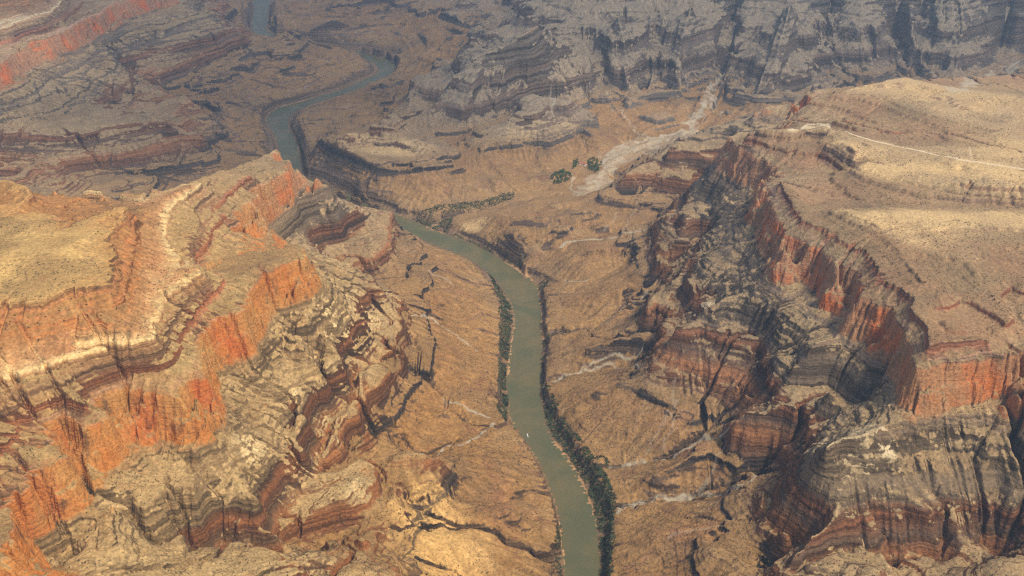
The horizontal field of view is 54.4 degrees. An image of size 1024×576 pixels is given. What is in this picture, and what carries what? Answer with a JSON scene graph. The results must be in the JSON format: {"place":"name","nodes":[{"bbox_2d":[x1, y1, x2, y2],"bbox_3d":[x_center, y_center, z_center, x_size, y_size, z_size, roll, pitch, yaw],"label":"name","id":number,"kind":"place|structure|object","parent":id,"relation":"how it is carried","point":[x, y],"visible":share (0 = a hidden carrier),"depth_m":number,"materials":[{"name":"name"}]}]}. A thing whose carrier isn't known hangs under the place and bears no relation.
{"place":"outdoors","nodes":[
{"label":"outdoors","id":0,"kind":"place"},
{"bbox_2d":[0,218,108,294],"bbox_3d":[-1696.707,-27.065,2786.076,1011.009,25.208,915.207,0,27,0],"label":"plateau","id":1,"kind":"structure","parent":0,"point":[28,246],"depth_m":2911.78,"materials":[{"name":"beige stone"}]},
{"bbox_2d":[0,0,418,195],"bbox_3d":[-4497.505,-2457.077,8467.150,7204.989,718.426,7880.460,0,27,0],"label":"canyon wall","id":2,"kind":"structure","parent":0,"point":[89,100],"depth_m":6460.36,"materials":[{"name":"stone"}]},
{"bbox_2d":[0,149,501,575],"bbox_3d":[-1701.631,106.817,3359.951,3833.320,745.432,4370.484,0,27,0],"label":"canyon wall","id":3,"kind":"structure","parent":0,"point":[212,409],"depth_m":2890.16,"materials":[{"name":"brown stone"}]},
{"bbox_2d":[251,0,601,575],"bbox_3d":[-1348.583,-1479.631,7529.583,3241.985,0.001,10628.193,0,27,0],"label":"river","id":4,"kind":"structure","parent":0,"point":[581,557],"depth_m":4033.29,"materials":[{"name":"liquid"}]},
{"bbox_2d":[150,0,909,575],"bbox_3d":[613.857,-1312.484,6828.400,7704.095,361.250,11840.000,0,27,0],"label":"canyon floor","id":5,"kind":"structure","parent":0,"point":[412,182],"depth_m":4584.56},
{"bbox_2d":[268,112,596,564],"bbox_3d":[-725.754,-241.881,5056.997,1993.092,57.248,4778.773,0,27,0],"label":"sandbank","id":6,"kind":"structure","parent":5,"relation":"on","point":[521,271],"depth_m":4173.87,"materials":[{"name":"sand"}]},
{"bbox_2d":[293,117,615,575],"bbox_3d":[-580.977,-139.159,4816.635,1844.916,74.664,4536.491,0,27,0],"label":"riverside thicket","id":7,"kind":"object","parent":5,"relation":"on","point":[598,468],"visible":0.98,"depth_m":3621.99,"materials":[{"name":"green plant"}]},
{"bbox_2d":[0,91,1023,575],"bbox_3d":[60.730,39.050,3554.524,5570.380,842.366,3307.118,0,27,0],"label":"desert scrub","id":8,"kind":"object","parent":5,"relation":"on","point":[574,375],"visible":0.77,"depth_m":3215.26,"materials":[{"name":"green plant"}]},
{"bbox_2d":[415,61,1020,513],"bbox_3d":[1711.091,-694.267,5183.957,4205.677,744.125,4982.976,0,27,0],"label":"dry wash","id":9,"kind":"object","parent":5,"relation":"on","point":[609,167],"visible":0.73,"depth_m":5655.14},
{"bbox_2d":[359,0,1023,153],"bbox_3d":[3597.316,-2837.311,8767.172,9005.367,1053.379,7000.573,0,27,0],"label":"canyon wall","id":10,"kind":"structure","parent":0,"point":[503,76],"depth_m":7108.70,"materials":[{"name":"grey stone"}]},
{"bbox_2d":[553,73,1023,575],"bbox_3d":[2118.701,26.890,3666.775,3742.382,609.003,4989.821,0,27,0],"label":"canyon wall","id":11,"kind":"structure","parent":0,"point":[817,475],"depth_m":3240.06,"materials":[{"name":"brown stone"}]},
{"bbox_2d":[758,77,1023,240],"bbox_3d":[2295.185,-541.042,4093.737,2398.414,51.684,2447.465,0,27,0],"label":"plateau","id":12,"kind":"structure","parent":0,"point":[964,177],"depth_m":4100.13,"materials":[{"name":"beige stone"}]},
{"bbox_2d":[788,123,1023,169],"bbox_3d":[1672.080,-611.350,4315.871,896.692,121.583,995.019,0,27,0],"label":"dirt road","id":13,"kind":"structure","parent":12,"relation":"on","point":[806,126],"depth_m":4230.46,"materials":[{"name":"dirt"}]}
]}

